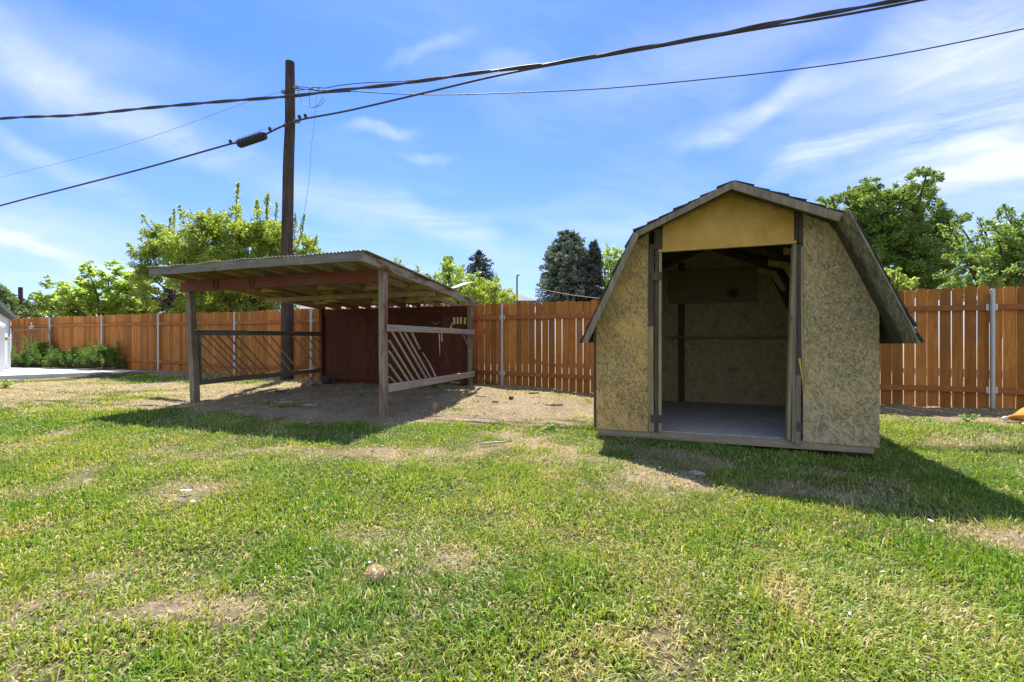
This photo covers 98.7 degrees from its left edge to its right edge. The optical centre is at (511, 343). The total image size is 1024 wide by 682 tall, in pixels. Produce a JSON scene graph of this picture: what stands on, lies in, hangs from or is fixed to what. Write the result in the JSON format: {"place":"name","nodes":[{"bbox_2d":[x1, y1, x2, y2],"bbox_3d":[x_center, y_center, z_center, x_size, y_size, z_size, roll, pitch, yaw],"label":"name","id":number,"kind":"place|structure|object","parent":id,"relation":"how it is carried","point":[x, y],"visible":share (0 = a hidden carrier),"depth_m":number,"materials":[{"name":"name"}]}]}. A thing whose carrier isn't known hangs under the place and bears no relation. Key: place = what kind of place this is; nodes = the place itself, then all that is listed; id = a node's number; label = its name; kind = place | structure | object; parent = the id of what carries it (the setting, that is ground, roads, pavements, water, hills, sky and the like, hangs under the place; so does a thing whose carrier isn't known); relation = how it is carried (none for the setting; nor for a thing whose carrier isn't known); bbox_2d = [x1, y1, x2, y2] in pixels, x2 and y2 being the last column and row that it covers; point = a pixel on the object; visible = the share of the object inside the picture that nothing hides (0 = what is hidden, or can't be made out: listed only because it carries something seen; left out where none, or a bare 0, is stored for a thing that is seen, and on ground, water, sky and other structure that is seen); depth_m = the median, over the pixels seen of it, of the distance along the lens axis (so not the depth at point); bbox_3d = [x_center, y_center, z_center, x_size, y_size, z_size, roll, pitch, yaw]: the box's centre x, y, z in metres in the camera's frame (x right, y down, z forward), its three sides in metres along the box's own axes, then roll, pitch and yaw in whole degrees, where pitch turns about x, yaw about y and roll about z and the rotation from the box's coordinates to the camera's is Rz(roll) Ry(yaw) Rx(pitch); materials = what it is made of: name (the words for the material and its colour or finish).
{"place":"outdoors","nodes":[
{"label":"outdoors","id":0,"kind":"place"},
{"bbox_2d":[0,371,1023,681],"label":"grass","id":1,"kind":"structure","parent":0,"point":[354,551],"depth_m":2.42,"materials":[{"name":"green plant"}]},
{"bbox_2d":[0,345,1023,681],"bbox_3d":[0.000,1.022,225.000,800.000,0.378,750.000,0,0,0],"label":"ground","id":2,"kind":"structure","parent":0,"point":[324,409],"depth_m":2.79,"materials":[{"name":"green plant"}]},
{"bbox_2d":[0,378,12,388],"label":"weed","id":3,"kind":"object","parent":2,"relation":"on","point":[3,383],"visible":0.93,"depth_m":9.49,"materials":[{"name":"green plant"}]},
{"bbox_2d":[0,301,17,336],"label":"white house","id":4,"kind":"structure","parent":2,"relation":"on","point":[6,313],"depth_m":22.89,"materials":[{"name":"white paint"}]},
{"bbox_2d":[0,283,34,318],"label":"broadleaf tree","id":5,"kind":"object","parent":2,"relation":"on","point":[9,299],"visible":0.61,"depth_m":30.05,"materials":[{"name":"green plant"}]},
{"bbox_2d":[18,287,22,305],"bbox_3d":[-37.980,-1.558,34.000,0.314,5.616,0.314,0,0,22],"label":"utility pole","id":6,"kind":"object","parent":2,"relation":"on","point":[20,293],"visible":0.35,"depth_m":33.91,"materials":[{"name":"brown wood"}]},
{"bbox_2d":[11,323,50,362],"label":"wire gate","id":7,"kind":"structure","parent":2,"relation":"on","point":[31,329],"depth_m":16.65,"materials":[{"name":"metal"}]},
{"bbox_2d":[11,337,60,366],"bbox_3d":[-17.575,0.338,16.159,1.977,1.422,1.750,0,0,0],"label":"fence bush","id":8,"kind":"object","parent":2,"relation":"on","point":[23,358],"visible":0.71,"depth_m":15.90,"materials":[{"name":"green plant"}]},
{"bbox_2d":[23,292,59,317],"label":"broadleaf tree","id":9,"kind":"object","parent":2,"relation":"on","point":[32,306],"visible":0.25,"depth_m":37.38,"materials":[{"name":"green plant"}]},
{"bbox_2d":[28,346,91,368],"bbox_3d":[-15.426,0.570,15.332,1.551,1.022,1.767,0,0,0],"label":"fence bush","id":10,"kind":"object","parent":2,"relation":"on","point":[59,359],"visible":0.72,"depth_m":15.09,"materials":[{"name":"green plant"}]},
{"bbox_2d":[0,367,138,378],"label":"concrete slab","id":11,"kind":"structure","parent":2,"relation":"on","point":[27,372],"depth_m":13.17,"materials":[{"name":"white concrete"}]},
{"bbox_2d":[0,322,5,371],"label":"garage door","id":12,"kind":"structure","parent":11,"relation":"on","point":[2,347],"depth_m":13.23,"materials":[{"name":"white paint"}]},
{"bbox_2d":[5,337,10,368],"bbox_3d":[-16.747,0.327,14.580,0.123,1.086,0.140,0,0,0],"label":"gate post","id":13,"kind":"object","parent":11,"relation":"on","point":[7,352],"visible":0.78,"depth_m":14.57,"materials":[{"name":"white paint"}]},
{"bbox_2d":[66,340,127,369],"bbox_3d":[-13.534,0.475,14.554,1.409,1.242,1.802,0,0,0],"label":"fence bush","id":14,"kind":"object","parent":2,"relation":"on","point":[91,354],"visible":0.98,"depth_m":14.39,"materials":[{"name":"green plant"}]},
{"bbox_2d":[30,259,173,316],"bbox_3d":[-18.304,-1.342,19.817,5.132,4.808,4.321,0,0,0],"label":"maple tree","id":15,"kind":"object","parent":2,"relation":"on","point":[83,298],"visible":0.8,"depth_m":19.04,"materials":[{"name":"green plant"}]},
{"bbox_2d":[151,287,206,313],"bbox_3d":[-15.594,-0.909,20.968,3.028,3.964,2.500,0,0,0],"label":"plum bush","id":16,"kind":"object","parent":2,"relation":"on","point":[170,298],"visible":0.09,"depth_m":20.31,"materials":[{"name":"green plant"}]},
{"bbox_2d":[209,368,229,377],"bbox_3d":[-7.847,0.769,11.794,0.365,0.424,0.424,0,0,34],"label":"weed","id":17,"kind":"object","parent":2,"relation":"on","point":[217,376],"visible":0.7,"depth_m":11.82,"materials":[{"name":"green plant"}]},
{"bbox_2d":[125,181,324,313],"bbox_3d":[-9.968,-2.186,15.476,6.022,6.588,4.953,0,0,0],"label":"apple tree","id":18,"kind":"object","parent":2,"relation":"on","point":[261,239],"visible":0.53,"depth_m":14.26,"materials":[{"name":"green plant"}]},
{"bbox_2d":[280,60,300,379],"bbox_3d":[-5.810,-3.236,11.600,0.560,8.372,0.312,0,0,0],"label":"utility pole","id":19,"kind":"object","parent":2,"relation":"on","point":[287,324],"visible":0.81,"depth_m":11.49,"materials":[{"name":"brown wood"}]},
{"bbox_2d":[0,92,280,177],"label":"overhead wire","id":20,"kind":"object","parent":19,"relation":"attached to","point":[139,140],"visible":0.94,"depth_m":12.50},
{"bbox_2d":[0,0,908,119],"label":"power cable","id":21,"kind":"object","parent":19,"relation":"attached to","point":[741,29],"visible":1,"depth_m":9.63,"materials":[{"name":"black rubber"}]},
{"bbox_2d":[500,0,919,71],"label":"messenger wire","id":22,"kind":"object","parent":21,"relation":"attached to","point":[754,30],"visible":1,"depth_m":8.45,"materials":[{"name":"black metal"}]},
{"bbox_2d":[0,0,925,205],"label":"telephone cable","id":23,"kind":"object","parent":19,"relation":"attached to","point":[405,97],"visible":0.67,"depth_m":10.84,"materials":[{"name":"black rubber"}]},
{"bbox_2d":[234,128,272,147],"bbox_3d":[-6.695,-5.371,11.486,1.576,0.408,0.213,0,0,14],"label":"splice case","id":24,"kind":"object","parent":23,"relation":"attached to","point":[250,139],"visible":1,"depth_m":11.45,"materials":[{"name":"black plastic"}]},
{"bbox_2d":[295,28,1023,94],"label":"overhead wire","id":25,"kind":"object","parent":19,"relation":"attached to","point":[697,79],"visible":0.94,"depth_m":8.95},
{"bbox_2d":[298,91,323,107],"bbox_3d":[-5.101,-6.266,11.168,0.782,0.570,0.010,0,0,14],"label":"looped wire","id":26,"kind":"object","parent":25,"relation":"hanging from","point":[309,101],"visible":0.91,"depth_m":11.17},
{"bbox_2d":[298,95,316,231],"bbox_3d":[-5.203,-4.575,11.193,0.542,3.448,0.011,0,0,14],"label":"drop wire","id":27,"kind":"object","parent":26,"relation":"hanging from","point":[310,165],"visible":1,"depth_m":11.17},
{"bbox_2d":[301,376,322,385],"bbox_3d":[-4.627,0.891,10.175,0.445,0.308,0.360,0,0,0],"label":"earth heap","id":28,"kind":"object","parent":2,"relation":"on","point":[310,381],"visible":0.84,"depth_m":10.07,"materials":[{"name":"brown soil"}]},
{"bbox_2d":[147,249,477,415],"bbox_3d":[-3.381,-0.051,8.559,4.330,2.611,4.187,0,0,18],"label":"lean to shelter","id":29,"kind":"object","parent":2,"relation":"on","point":[409,341],"visible":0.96,"depth_m":8.58,"materials":[{"name":"red paint"}]},
{"bbox_2d":[364,312,389,371],"bbox_3d":[-3.180,0.051,10.348,0.724,1.587,0.018,0,0,18],"label":"dry vine","id":30,"kind":"object","parent":29,"relation":"attached to","point":[373,339],"visible":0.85,"depth_m":10.37,"materials":[{"name":"brown plant"}]},
{"bbox_2d":[435,311,449,374],"bbox_3d":[-1.599,-0.013,9.828,0.465,1.460,0.018,0,0,18],"label":"dry vine","id":31,"kind":"object","parent":29,"relation":"attached to","point":[443,340],"visible":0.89,"depth_m":9.79,"materials":[{"name":"brown plant"}]},
{"bbox_2d":[321,376,337,384],"bbox_3d":[-4.420,0.901,10.604,0.405,0.262,0.301,0,0,0],"label":"earth heap","id":32,"kind":"object","parent":2,"relation":"on","point":[327,380],"visible":0.77,"depth_m":10.51,"materials":[{"name":"brown soil"}]},
{"bbox_2d":[294,305,394,309],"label":"neighbour shed","id":33,"kind":"structure","parent":2,"relation":"on","point":[303,307],"depth_m":17.92,"materials":[{"name":"beige"}]},
{"bbox_2d":[364,563,387,581],"bbox_3d":[-0.649,1.087,2.097,0.112,0.079,0.100,0,0,-32],"label":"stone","id":34,"kind":"object","parent":2,"relation":"on","point":[374,572],"visible":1,"depth_m":2.08,"materials":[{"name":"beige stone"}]},
{"bbox_2d":[392,257,427,306],"bbox_3d":[-3.104,-0.685,13.120,1.248,3.652,1.414,0,0,-25],"label":"peach tree","id":35,"kind":"object","parent":2,"relation":"on","point":[399,261],"visible":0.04,"depth_m":12.64,"materials":[{"name":"green plant"}]},
{"bbox_2d":[432,402,437,411],"bbox_3d":[-1.208,1.009,6.908,0.101,0.194,0.085,0,0,0],"label":"wood stump","id":36,"kind":"object","parent":2,"relation":"on","point":[434,406],"visible":0.88,"depth_m":6.88,"materials":[{"name":"wood"}]},
{"bbox_2d":[432,256,517,308],"bbox_3d":[-1.063,-0.602,11.883,2.449,3.515,2.188,0,0,0],"label":"peach tree","id":37,"kind":"object","parent":2,"relation":"on","point":[470,290],"visible":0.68,"depth_m":11.26,"materials":[{"name":"green plant"}]},
{"bbox_2d":[424,256,536,361],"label":"neighbour house","id":38,"kind":"structure","parent":2,"relation":"on","point":[522,298],"depth_m":24.00,"materials":[{"name":"beige"}]},
{"bbox_2d":[462,249,501,291],"bbox_3d":[-1.786,-2.092,25.099,2.646,6.568,2.874,0,0,-19],"label":"pine tree","id":39,"kind":"object","parent":2,"relation":"on","point":[478,260],"visible":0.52,"depth_m":24.78,"materials":[{"name":"green plant"}]},
{"bbox_2d":[479,441,509,444],"bbox_3d":[-0.189,1.066,4.742,0.357,0.018,0.032,0,0,-20],"label":"stick","id":40,"kind":"object","parent":2,"relation":"on","point":[495,442],"visible":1,"depth_m":4.73,"materials":[{"name":"beige wood"}]},
{"bbox_2d":[0,381,1021,587],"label":"debris","id":41,"kind":"object","parent":2,"relation":"on","point":[181,500],"visible":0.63,"depth_m":7.28,"materials":[{"name":"soil"}]},
{"bbox_2d":[0,425,1023,681],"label":"clover","id":42,"kind":"object","parent":2,"relation":"on","point":[566,527],"visible":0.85,"depth_m":2.48,"materials":[{"name":"green plant"}]},
{"bbox_2d":[8,285,1023,409],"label":"wooden fence","id":43,"kind":"object","parent":2,"relation":"on","point":[154,342],"visible":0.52,"depth_m":9.48,"materials":[{"name":"brown wood"}]},
{"bbox_2d":[516,274,519,301],"bbox_3d":[0.311,-1.332,23.300,0.182,4.765,0.120,0,0,0],"label":"service mast","id":44,"kind":"object","parent":2,"relation":"on","point":[517,275],"visible":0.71,"depth_m":23.27,"materials":[{"name":"grey metal"}]},
{"bbox_2d":[540,421,555,430],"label":"weed","id":45,"kind":"object","parent":2,"relation":"on","point":[549,427],"visible":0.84,"depth_m":5.59,"materials":[{"name":"green plant"}]},
{"bbox_2d":[547,404,562,405],"bbox_3d":[0.701,1.016,7.290,0.301,0.020,0.023,0,0,-6],"label":"stick","id":46,"kind":"object","parent":2,"relation":"on","point":[555,404],"visible":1,"depth_m":7.29,"materials":[{"name":"beige wood"}]},
{"bbox_2d":[534,228,591,319],"bbox_3d":[2.665,-2.281,22.050,3.422,6.972,3.720,0,0,36],"label":"blue spruce","id":47,"kind":"object","parent":2,"relation":"on","point":[564,266],"visible":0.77,"depth_m":21.25,"materials":[{"name":"green plant"}]},
{"bbox_2d":[580,239,606,364],"bbox_3d":[3.935,-1.885,20.997,1.584,6.185,1.601,0,0,0],"label":"conifer tree","id":48,"kind":"object","parent":2,"relation":"on","point":[594,258],"visible":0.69,"depth_m":20.80,"materials":[{"name":"green plant"}]},
{"bbox_2d":[601,243,622,288],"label":"broadleaf tree","id":49,"kind":"object","parent":2,"relation":"on","point":[610,264],"visible":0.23,"depth_m":26.68,"materials":[{"name":"green plant"}]},
{"bbox_2d":[689,470,705,475],"bbox_3d":[1.603,1.125,3.813,0.154,0.050,0.087,0,0,0],"label":"stone","id":50,"kind":"object","parent":2,"relation":"on","point":[697,473],"visible":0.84,"depth_m":3.79,"materials":[{"name":"grey stone"}]},
{"bbox_2d":[579,180,924,453],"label":"garden shed","id":51,"kind":"structure","parent":2,"relation":"on","point":[735,312],"depth_m":5.05,"materials":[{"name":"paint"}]},
{"bbox_2d":[815,166,973,367],"bbox_3d":[15.855,-2.946,18.660,5.755,8.412,5.500,0,0,0],"label":"ash tree","id":52,"kind":"object","parent":2,"relation":"on","point":[909,240],"visible":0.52,"depth_m":17.51,"materials":[{"name":"green plant"}]},
{"bbox_2d":[883,266,919,296],"bbox_3d":[8.918,-0.282,10.236,0.935,3.046,0.669,0,0,0],"label":"leafy shrub","id":53,"kind":"object","parent":2,"relation":"on","point":[897,279],"visible":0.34,"depth_m":10.05,"materials":[{"name":"green plant"}]},
{"bbox_2d":[958,413,980,421],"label":"weed","id":54,"kind":"object","parent":2,"relation":"on","point":[965,417],"visible":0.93,"depth_m":6.08,"materials":[{"name":"green plant"}]},
{"bbox_2d":[933,203,1023,396],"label":"plum tree","id":55,"kind":"object","parent":2,"relation":"on","point":[989,265],"visible":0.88,"depth_m":8.49,"materials":[{"name":"green plant"}]},
{"bbox_2d":[1001,407,1023,424],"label":"dog","id":56,"kind":"object","parent":2,"relation":"on","point":[1018,415],"visible":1,"depth_m":5.88},
{"bbox_2d":[0,0,1023,344],"label":"sky","id":57,"kind":"structure","parent":0,"point":[420,180],"materials":[{"name":"blue"}]},
{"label":"wire connector","id":58,"kind":"object","parent":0,"visible":0},
{"bbox_2d":[298,79,417,87],"bbox_3d":[-3.707,-6.420,10.828,3.644,0.334,0.021,0,0,14],"label":"service wire","id":59,"kind":"object","parent":58,"relation":"attached to","point":[360,83],"visible":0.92,"depth_m":10.83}
]}

